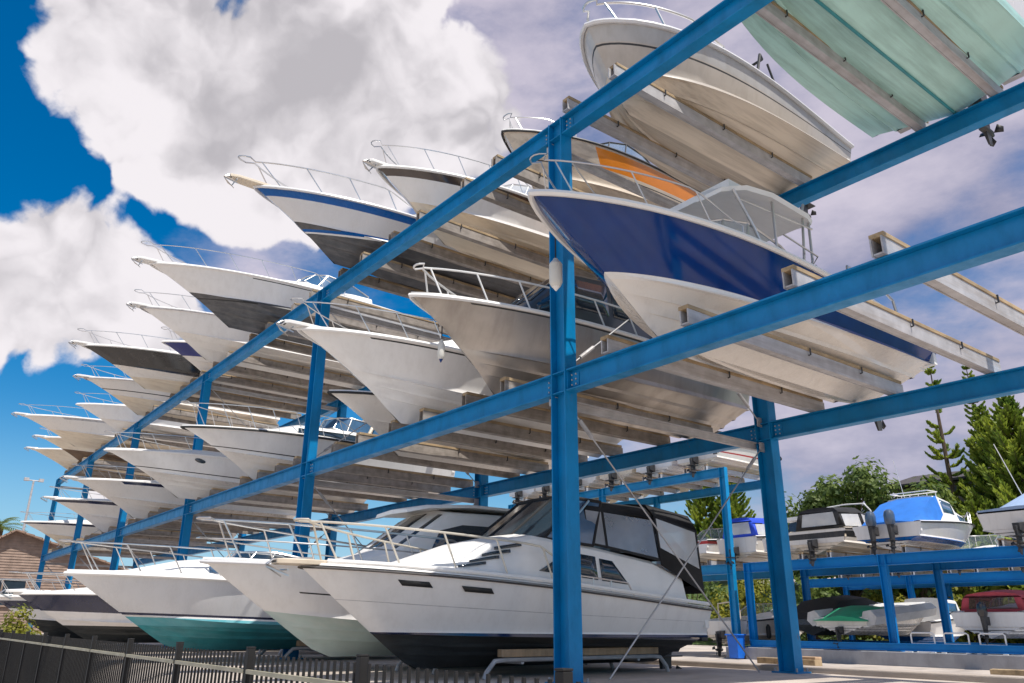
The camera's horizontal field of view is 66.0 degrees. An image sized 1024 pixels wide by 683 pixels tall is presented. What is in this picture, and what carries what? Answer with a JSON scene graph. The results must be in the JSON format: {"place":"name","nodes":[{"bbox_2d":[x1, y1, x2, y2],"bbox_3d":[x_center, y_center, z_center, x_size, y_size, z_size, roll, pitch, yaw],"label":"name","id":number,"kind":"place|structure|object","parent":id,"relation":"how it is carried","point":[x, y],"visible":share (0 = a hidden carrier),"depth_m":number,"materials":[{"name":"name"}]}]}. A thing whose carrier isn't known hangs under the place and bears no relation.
{"place":"outdoors","nodes":[
{"label":"outdoors","id":0,"kind":"place"},
{"bbox_2d":[0,0,1023,568],"label":"sky","id":1,"kind":"structure","parent":0,"point":[123,123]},
{"bbox_2d":[37,577,989,682],"bbox_3d":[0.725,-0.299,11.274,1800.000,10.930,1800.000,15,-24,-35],"label":"ground","id":2,"kind":"structure","parent":0,"point":[625,673],"depth_m":12.18,"materials":[{"name":"concrete"}]},
{"bbox_2d":[0,517,27,535],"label":"palm tree","id":3,"kind":"object","parent":2,"relation":"on","point":[2,527],"visible":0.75,"depth_m":57.97,"materials":[{"name":"green plant"}]},
{"bbox_2d":[0,603,41,634],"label":"shrub","id":4,"kind":"object","parent":2,"relation":"on","point":[17,626],"visible":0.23,"depth_m":19.50,"materials":[{"name":"green plant"}]},
{"bbox_2d":[22,477,43,530],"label":"light mast","id":5,"kind":"object","parent":2,"relation":"on","point":[29,501],"visible":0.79,"depth_m":54.45,"materials":[{"name":"metal"}]},
{"bbox_2d":[0,529,128,632],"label":"timber house","id":6,"kind":"structure","parent":2,"relation":"on","point":[20,550],"depth_m":48.42,"materials":[{"name":"beige wood"}]},
{"bbox_2d":[0,578,27,606],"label":"window","id":7,"kind":"structure","parent":6,"relation":"in","point":[11,584],"depth_m":47.55,"materials":[{"name":"glass"}]},
{"bbox_2d":[257,640,313,660],"bbox_3d":[-3.373,6.409,16.408,3.459,0.381,1.340,15,-24,-35],"label":"boat stand","id":8,"kind":"object","parent":2,"relation":"on","point":[302,645],"visible":0.2,"depth_m":15.17,"materials":[{"name":"grey metal"}]},
{"bbox_2d":[59,539,298,649],"bbox_3d":[-4.971,5.096,15.553,7.411,1.832,2.792,15,-24,-35],"label":"motor boat","id":9,"kind":"object","parent":8,"relation":"on","point":[195,604],"visible":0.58,"depth_m":14.22,"materials":[{"name":"white plastic"}]},
{"bbox_2d":[0,629,580,682],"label":"picket fence","id":10,"kind":"object","parent":2,"relation":"on","point":[27,657],"visible":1,"depth_m":9.13,"materials":[{"name":"grey metal"}]},
{"bbox_2d":[367,655,588,670],"bbox_3d":[-0.583,5.490,13.795,4.059,0.381,1.340,15,-24,-35],"label":"boat stand","id":11,"kind":"object","parent":2,"relation":"on","point":[400,662],"visible":0.07,"depth_m":12.15,"materials":[{"name":"grey metal"}]},
{"bbox_2d":[196,505,509,656],"bbox_3d":[-1.315,4.316,13.605,8.352,2.869,2.833,15,-24,-35],"label":"motor boat","id":12,"kind":"object","parent":11,"relation":"on","point":[305,607],"visible":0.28,"depth_m":12.02,"materials":[{"name":"white plastic"}]},
{"bbox_2d":[29,0,1023,682],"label":"boat storage rack","id":13,"kind":"object","parent":2,"relation":"on","point":[895,264],"visible":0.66,"depth_m":12.84,"materials":[{"name":"blue metal"}]},
{"bbox_2d":[32,428,126,461],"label":"motor boat","id":14,"kind":"object","parent":13,"relation":"on","point":[79,453],"visible":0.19,"depth_m":39.21,"materials":[{"name":"white plastic"}]},
{"bbox_2d":[24,447,148,475],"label":"motor boat","id":15,"kind":"object","parent":13,"relation":"on","point":[63,458],"visible":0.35,"depth_m":41.52,"materials":[{"name":"white plastic"}]},
{"bbox_2d":[20,511,170,553],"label":"motor boat","id":16,"kind":"object","parent":13,"relation":"on","point":[56,530],"visible":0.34,"depth_m":38.46,"materials":[{"name":"white plastic"}]},
{"bbox_2d":[11,403,203,450],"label":"motor boat","id":17,"kind":"object","parent":13,"relation":"on","point":[78,431],"visible":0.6,"depth_m":35.58,"materials":[{"name":"plastic"}]},
{"bbox_2d":[40,486,236,539],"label":"motor boat","id":18,"kind":"object","parent":13,"relation":"on","point":[101,515],"visible":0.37,"depth_m":31.13,"materials":[{"name":"white plastic"}]},
{"bbox_2d":[75,392,213,447],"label":"motor boat","id":19,"kind":"object","parent":13,"relation":"on","point":[118,417],"visible":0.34,"depth_m":33.39,"materials":[{"name":"white plastic"}]},
{"bbox_2d":[73,364,279,427],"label":"motor boat","id":20,"kind":"object","parent":13,"relation":"on","point":[134,396],"visible":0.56,"depth_m":30.11,"materials":[{"name":"white plastic"}]},
{"bbox_2d":[59,464,295,528],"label":"motor boat","id":21,"kind":"object","parent":13,"relation":"on","point":[132,498],"visible":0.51,"depth_m":26.88,"materials":[{"name":"white plastic"}]},
{"bbox_2d":[68,328,295,413],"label":"motor boat","id":22,"kind":"object","parent":13,"relation":"on","point":[169,371],"visible":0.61,"depth_m":26.65,"materials":[{"name":"white plastic"}]},
{"bbox_2d":[104,430,365,512],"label":"motor boat","id":23,"kind":"object","parent":13,"relation":"on","point":[190,474],"visible":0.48,"depth_m":22.48,"materials":[{"name":"white plastic"}]},
{"bbox_2d":[126,289,363,389],"bbox_3d":[-8.107,0.069,24.955,7.813,1.686,2.683,15,-24,-35],"label":"motor boat","id":24,"kind":"object","parent":13,"relation":"on","point":[209,336],"visible":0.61,"depth_m":23.72,"materials":[{"name":"plastic"}]},
{"bbox_2d":[161,327,330,403],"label":"motor boat","id":25,"kind":"object","parent":13,"relation":"on","point":[186,350],"visible":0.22,"depth_m":25.90,"materials":[{"name":"white plastic"}]},
{"bbox_2d":[131,241,440,345],"bbox_3d":[-6.342,-0.951,22.471,8.562,1.952,2.979,15,-24,-35],"label":"cabin cruiser","id":26,"kind":"object","parent":13,"relation":"on","point":[245,301],"visible":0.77,"depth_m":21.10,"materials":[{"name":"white plastic"}]},
{"bbox_2d":[180,400,454,498],"bbox_3d":[-5.244,2.907,21.208,7.309,2.090,2.679,15,-24,-35],"label":"cabin cruiser","id":27,"kind":"object","parent":13,"relation":"on","point":[250,452],"visible":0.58,"depth_m":19.84,"materials":[{"name":"white plastic"}]},
{"bbox_2d":[224,155,529,297],"bbox_3d":[-2.488,-1.978,18.691,8.851,2.258,2.642,15,-24,-35],"label":"cabin cruiser","id":28,"kind":"object","parent":13,"relation":"on","point":[342,231],"visible":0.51,"depth_m":17.33,"materials":[{"name":"white plastic"}]},
{"bbox_2d":[276,297,622,457],"bbox_3d":[-1.030,0.789,15.020,7.293,1.950,2.633,15,-24,-35],"label":"motor boat","id":29,"kind":"object","parent":13,"relation":"on","point":[403,380],"visible":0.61,"depth_m":13.76,"materials":[{"name":"white plastic"}]},
{"bbox_2d":[327,389,588,474],"bbox_3d":[-1.315,1.851,17.836,6.245,1.850,2.479,15,-24,-35],"label":"motor boat","id":30,"kind":"object","parent":13,"relation":"on","point":[371,410],"visible":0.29,"depth_m":16.45,"materials":[{"name":"white plastic"}]},
{"bbox_2d":[362,140,590,280],"bbox_3d":[-0.187,-2.321,17.620,7.121,2.209,2.543,15,-24,-35],"label":"motor boat","id":31,"kind":"object","parent":13,"relation":"on","point":[417,189],"visible":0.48,"depth_m":16.52,"materials":[{"name":"white plastic"}]},
{"bbox_2d":[408,263,749,453],"bbox_3d":[1.301,0.275,13.899,7.280,2.590,2.642,15,-24,-35],"label":"fishing boat","id":32,"kind":"object","parent":13,"relation":"on","point":[495,341],"visible":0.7,"depth_m":12.68,"materials":[{"name":"plastic"}]},
{"bbox_2d":[437,326,444,362],"bbox_3d":[-1.076,-0.020,12.041,0.106,0.720,0.106,15,-24,-35],"label":"boat fender","id":33,"kind":"object","parent":32,"relation":"hanging from","point":[441,350],"visible":1,"depth_m":11.95,"materials":[{"name":"white plastic"}]},
{"bbox_2d":[501,113,700,207],"bbox_3d":[1.929,-2.861,16.063,5.409,1.974,2.267,15,-24,-35],"label":"runabout","id":34,"kind":"object","parent":13,"relation":"on","point":[514,139],"visible":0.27,"depth_m":15.10,"materials":[{"name":"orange plastic"}]},
{"bbox_2d":[579,0,853,216],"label":"runabout","id":35,"kind":"object","parent":13,"relation":"on","point":[719,82],"visible":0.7,"depth_m":12.73,"materials":[{"name":"white plastic"}]},
{"bbox_2d":[528,153,936,430],"bbox_3d":[3.179,-0.769,11.249,7.595,3.128,2.652,15,-24,-35],"label":"motor boat","id":36,"kind":"object","parent":13,"relation":"on","point":[652,268],"visible":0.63,"depth_m":9.88,"materials":[{"name":"blue plastic"}]},
{"bbox_2d":[549,238,562,290],"bbox_3d":[0.560,-1.018,10.116,0.164,0.800,0.164,15,-24,-35],"label":"boat fender","id":37,"kind":"object","parent":36,"relation":"hanging from","point":[555,275],"visible":0.96,"depth_m":9.99,"materials":[{"name":"white plastic"}]},
{"bbox_2d":[742,0,1023,146],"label":"motor boat","id":38,"kind":"object","parent":13,"relation":"on","point":[883,46],"visible":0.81,"depth_m":11.11,"materials":[{"name":"plastic"}]},
{"bbox_2d":[432,647,669,679],"bbox_3d":[0.672,4.843,11.968,3.659,0.381,1.340,15,-24,-35],"label":"boat stand","id":39,"kind":"object","parent":2,"relation":"on","point":[516,656],"visible":0.69,"depth_m":11.53,"materials":[{"name":"grey metal"}]},
{"bbox_2d":[265,496,712,668],"bbox_3d":[-0.095,3.724,11.730,7.441,2.934,2.652,15,-24,-35],"label":"cabin cruiser","id":40,"kind":"object","parent":39,"relation":"on","point":[482,598],"visible":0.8,"depth_m":10.89,"materials":[{"name":"plastic"}]},
{"bbox_2d":[508,464,769,633],"bbox_3d":[5.634,10.480,36.583,4.060,7.336,14.240,15,-24,-35],"label":"boat rack","id":41,"kind":"object","parent":2,"relation":"on","point":[716,570],"visible":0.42,"depth_m":34.08,"materials":[{"name":"blue metal"}]},
{"bbox_2d":[509,488,547,505],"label":"motor boat","id":42,"kind":"object","parent":41,"relation":"on","point":[523,494],"visible":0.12,"depth_m":41.20,"materials":[{"name":"white plastic"}]},
{"bbox_2d":[535,485,617,502],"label":"motor boat","id":43,"kind":"object","parent":41,"relation":"on","point":[545,491],"visible":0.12,"depth_m":39.70,"materials":[{"name":"white plastic"}]},
{"bbox_2d":[579,476,648,497],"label":"motor boat","id":44,"kind":"object","parent":41,"relation":"on","point":[596,481],"visible":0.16,"depth_m":37.80,"materials":[{"name":"white plastic"}]},
{"bbox_2d":[599,468,689,492],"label":"motor boat","id":45,"kind":"object","parent":41,"relation":"on","point":[628,475],"visible":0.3,"depth_m":36.06,"materials":[{"name":"white plastic"}]},
{"bbox_2d":[636,460,731,485],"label":"motor boat","id":46,"kind":"object","parent":41,"relation":"on","point":[673,467],"visible":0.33,"depth_m":34.31,"materials":[{"name":"white plastic"}]},
{"bbox_2d":[697,528,746,562],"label":"motor boat","id":47,"kind":"object","parent":41,"relation":"on","point":[708,548],"visible":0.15,"depth_m":31.74,"materials":[{"name":"white plastic"}]},
{"bbox_2d":[677,448,781,477],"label":"motor boat","id":48,"kind":"object","parent":41,"relation":"on","point":[739,459],"visible":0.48,"depth_m":32.78,"materials":[{"name":"white plastic"}]},
{"bbox_2d":[716,518,796,568],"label":"motor boat","id":49,"kind":"object","parent":41,"relation":"on","point":[748,534],"visible":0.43,"depth_m":30.63,"materials":[{"name":"white plastic"}]},
{"bbox_2d":[686,581,728,638],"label":"bush","id":50,"kind":"object","parent":2,"relation":"on","point":[703,598],"visible":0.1,"depth_m":51.52,"materials":[{"name":"green plant"}]},
{"bbox_2d":[725,634,745,658],"bbox_3d":[8.164,11.091,28.645,0.560,0.853,0.560,15,-24,-35],"label":"wheelie bin","id":51,"kind":"object","parent":2,"relation":"on","point":[736,651],"visible":0.97,"depth_m":28.50,"materials":[{"name":"blue plastic"}]},
{"bbox_2d":[706,579,771,638],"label":"bush","id":52,"kind":"object","parent":2,"relation":"on","point":[758,588],"visible":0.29,"depth_m":47.92,"materials":[{"name":"green plant"}]},
{"bbox_2d":[707,601,802,656],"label":"motor boat","id":53,"kind":"object","parent":2,"relation":"on","point":[717,630],"visible":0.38,"depth_m":30.24,"materials":[{"name":"white plastic"}]},
{"bbox_2d":[757,656,821,665],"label":"timber beam","id":54,"kind":"structure","parent":2,"relation":"on","point":[811,661],"depth_m":13.89,"materials":[{"name":"beige wood"}]},
{"bbox_2d":[763,491,833,583],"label":"leafy tree","id":55,"kind":"object","parent":2,"relation":"on","point":[791,513],"visible":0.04,"depth_m":57.55,"materials":[{"name":"green plant"}]},
{"bbox_2d":[765,575,858,640],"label":"bush","id":56,"kind":"object","parent":2,"relation":"on","point":[823,592],"visible":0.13,"depth_m":43.81,"materials":[{"name":"green plant"}]},
{"bbox_2d":[623,659,1023,682],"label":"concrete kerb","id":57,"kind":"structure","parent":2,"relation":"on","point":[966,677],"depth_m":11.68,"materials":[{"name":"grey concrete"}]},
{"bbox_2d":[797,595,883,634],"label":"motor boat","id":58,"kind":"object","parent":2,"relation":"on","point":[804,608],"visible":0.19,"depth_m":28.64,"materials":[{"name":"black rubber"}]},
{"bbox_2d":[841,588,904,640],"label":"bush","id":59,"kind":"object","parent":2,"relation":"on","point":[876,598],"visible":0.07,"depth_m":40.98,"materials":[{"name":"green plant"}]},
{"bbox_2d":[726,646,1023,669],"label":"concrete plinth","id":60,"kind":"structure","parent":2,"relation":"on","point":[956,660],"depth_m":24.14,"materials":[{"name":"grey concrete"}]},
{"bbox_2d":[807,602,936,649],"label":"inflatable boat","id":61,"kind":"object","parent":60,"relation":"on","point":[870,619],"visible":0.92,"depth_m":26.95,"materials":[{"name":"white rubber"}]},
{"bbox_2d":[743,538,1023,653],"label":"boat rack","id":62,"kind":"object","parent":60,"relation":"on","point":[883,563],"visible":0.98,"depth_m":26.28,"materials":[{"name":"blue metal"}]},
{"bbox_2d":[761,517,808,558],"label":"motor boat","id":63,"kind":"object","parent":62,"relation":"on","point":[792,521],"visible":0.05,"depth_m":29.55,"materials":[{"name":"white plastic"}]},
{"bbox_2d":[788,503,885,566],"bbox_3d":[13.033,7.372,29.609,7.098,2.389,2.479,15,-24,-35],"label":"cabin cruiser","id":64,"kind":"object","parent":62,"relation":"on","point":[821,531],"visible":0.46,"depth_m":27.93,"materials":[{"name":"white plastic"}]},
{"bbox_2d":[851,460,974,554],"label":"fishing boat","id":65,"kind":"object","parent":62,"relation":"on","point":[935,522],"visible":0.94,"depth_m":26.05,"materials":[{"name":"white plastic"}]},
{"bbox_2d":[975,444,1023,554],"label":"motor boat","id":66,"kind":"object","parent":62,"relation":"on","point":[1006,520],"visible":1,"depth_m":23.27,"materials":[{"name":"white plastic"}]},
{"bbox_2d":[908,632,940,652],"bbox_3d":[12.574,9.194,24.086,0.400,0.584,0.820,15,-24,-35],"label":"trestle stand","id":67,"kind":"object","parent":60,"relation":"on","point":[911,633],"visible":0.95,"depth_m":24.12,"materials":[{"name":"white metal"}]},
{"bbox_2d":[941,632,976,653],"bbox_3d":[13.188,8.931,23.342,0.400,0.584,0.820,15,-24,-35],"label":"trestle stand","id":68,"kind":"object","parent":60,"relation":"on","point":[959,644],"visible":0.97,"depth_m":23.37,"materials":[{"name":"white metal"}]},
{"bbox_2d":[977,633,1013,654],"bbox_3d":[13.803,8.669,22.598,0.400,0.584,0.820,15,-24,-35],"label":"trestle stand","id":69,"kind":"object","parent":60,"relation":"on","point":[988,644],"visible":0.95,"depth_m":22.64,"materials":[{"name":"white metal"}]},
{"bbox_2d":[949,590,1023,643],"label":"runabout","id":70,"kind":"object","parent":69,"relation":"on","point":[1007,620],"visible":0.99,"depth_m":23.40,"materials":[{"name":"white plastic"}]},
{"bbox_2d":[809,567,1023,641],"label":"boat rack","id":71,"kind":"object","parent":2,"relation":"on","point":[911,581],"visible":0.65,"depth_m":36.40,"materials":[{"name":"blue metal"}]},
{"bbox_2d":[897,570,946,577],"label":"motor boat","id":72,"kind":"object","parent":71,"relation":"on","point":[899,573],"visible":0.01,"depth_m":36.61,"materials":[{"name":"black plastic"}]},
{"bbox_2d":[957,534,1007,574],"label":"motor boat","id":73,"kind":"object","parent":71,"relation":"on","point":[959,571],"visible":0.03,"depth_m":36.50,"materials":[{"name":"white plastic"}]},
{"bbox_2d":[877,598,964,641],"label":"motor boat","id":74,"kind":"object","parent":2,"relation":"on","point":[933,624],"visible":0.31,"depth_m":30.17,"materials":[{"name":"white plastic"}]},
{"bbox_2d":[928,587,1021,643],"bbox_3d":[22.093,13.485,38.351,4.777,3.226,4.147,15,-24,-35],"label":"bush","id":75,"kind":"object","parent":2,"relation":"on","point":[973,637],"visible":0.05,"depth_m":37.60,"materials":[{"name":"green plant"}]},
{"bbox_2d":[963,532,1023,606],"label":"bush","id":76,"kind":"object","parent":2,"relation":"on","point":[1003,600],"visible":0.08,"depth_m":38.23,"materials":[{"name":"green plant"}]},
{"bbox_2d":[990,669,1023,675],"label":"timber beam","id":77,"kind":"structure","parent":2,"relation":"on","point":[1014,672],"depth_m":10.95,"materials":[{"name":"beige wood"}]},
{"bbox_2d":[992,444,1023,538],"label":"norfolk pine","id":78,"kind":"object","parent":2,"relation":"on","point":[1004,500],"visible":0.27,"depth_m":42.18,"materials":[{"name":"green plant"}]},
{"bbox_2d":[688,573,1023,645],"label":"hill","id":79,"kind":"structure","parent":0,"point":[711,641],"depth_m":54.89,"materials":[{"name":"green plant"}]},
{"bbox_2d":[675,486,722,582],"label":"norfolk pine","id":80,"kind":"object","parent":79,"relation":"on","point":[698,510],"visible":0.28,"depth_m":66.17,"materials":[{"name":"green plant"}]},
{"bbox_2d":[699,476,755,570],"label":"norfolk pine","id":81,"kind":"object","parent":79,"relation":"on","point":[738,510],"visible":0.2,"depth_m":64.38,"materials":[{"name":"green plant"}]},
{"bbox_2d":[793,455,888,596],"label":"leafy tree","id":82,"kind":"object","parent":79,"relation":"on","point":[835,493],"visible":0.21,"depth_m":52.01,"materials":[{"name":"green plant"}]},
{"bbox_2d":[856,469,955,595],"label":"leafy tree","id":83,"kind":"object","parent":79,"relation":"on","point":[880,496],"visible":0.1,"depth_m":50.28,"materials":[{"name":"green plant"}]},
{"bbox_2d":[864,479,963,601],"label":"leafy tree","id":84,"kind":"object","parent":79,"relation":"on","point":[923,592],"visible":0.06,"depth_m":45.47,"materials":[{"name":"green plant"}]},
{"bbox_2d":[888,470,984,515],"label":"hill house","id":85,"kind":"structure","parent":79,"relation":"on","point":[907,481],"depth_m":52.94,"materials":[{"name":"grey glass"}]},
{"bbox_2d":[908,485,984,499],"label":"window","id":86,"kind":"structure","parent":85,"relation":"in","point":[974,485],"depth_m":51.14,"materials":[{"name":"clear glass"}]},
{"bbox_2d":[923,366,974,511],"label":"norfolk pine","id":87,"kind":"object","parent":79,"relation":"on","point":[938,436],"visible":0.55,"depth_m":49.78,"materials":[{"name":"green plant"}]},
{"bbox_2d":[934,540,1008,606],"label":"bush","id":88,"kind":"object","parent":79,"relation":"on","point":[961,590],"visible":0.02,"depth_m":40.84,"materials":[{"name":"green plant"}]},
{"bbox_2d":[961,365,985,469],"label":"norfolk pine","id":89,"kind":"object","parent":79,"relation":"on","point":[973,404],"visible":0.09,"depth_m":60.00,"materials":[{"name":"green plant"}]},
{"bbox_2d":[957,495,1016,592],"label":"norfolk pine","id":90,"kind":"object","parent":79,"relation":"on","point":[972,503],"visible":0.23,"depth_m":43.35,"materials":[{"name":"green plant"}]},
{"bbox_2d":[958,405,1019,541],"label":"norfolk pine","id":91,"kind":"object","parent":79,"relation":"on","point":[975,451],"visible":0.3,"depth_m":48.45,"materials":[{"name":"green plant"}]},
{"bbox_2d":[958,395,1023,541],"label":"norfolk pine","id":92,"kind":"object","parent":79,"relation":"on","point":[1007,417],"visible":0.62,"depth_m":45.25,"materials":[{"name":"green plant"}]},
{"bbox_3d":[-7.119,8.012,20.947,3.459,0.381,1.340,15,-24,-35],"label":"boat stand","id":93,"kind":"object","parent":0,"visible":0},
{"bbox_2d":[0,571,159,642],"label":"motor boat","id":94,"kind":"object","parent":93,"relation":"on","point":[85,613],"visible":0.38,"depth_m":18.52,"materials":[{"name":"white plastic"}]},
{"bbox_3d":[-10.067,9.274,24.519,3.459,0.381,1.340,15,-24,-35],"label":"boat stand","id":95,"kind":"object","parent":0,"visible":0},
{"bbox_2d":[0,579,82,638],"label":"motor boat","id":96,"kind":"object","parent":95,"relation":"on","point":[43,621],"visible":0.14,"depth_m":22.10,"materials":[{"name":"white plastic"}]}
]}

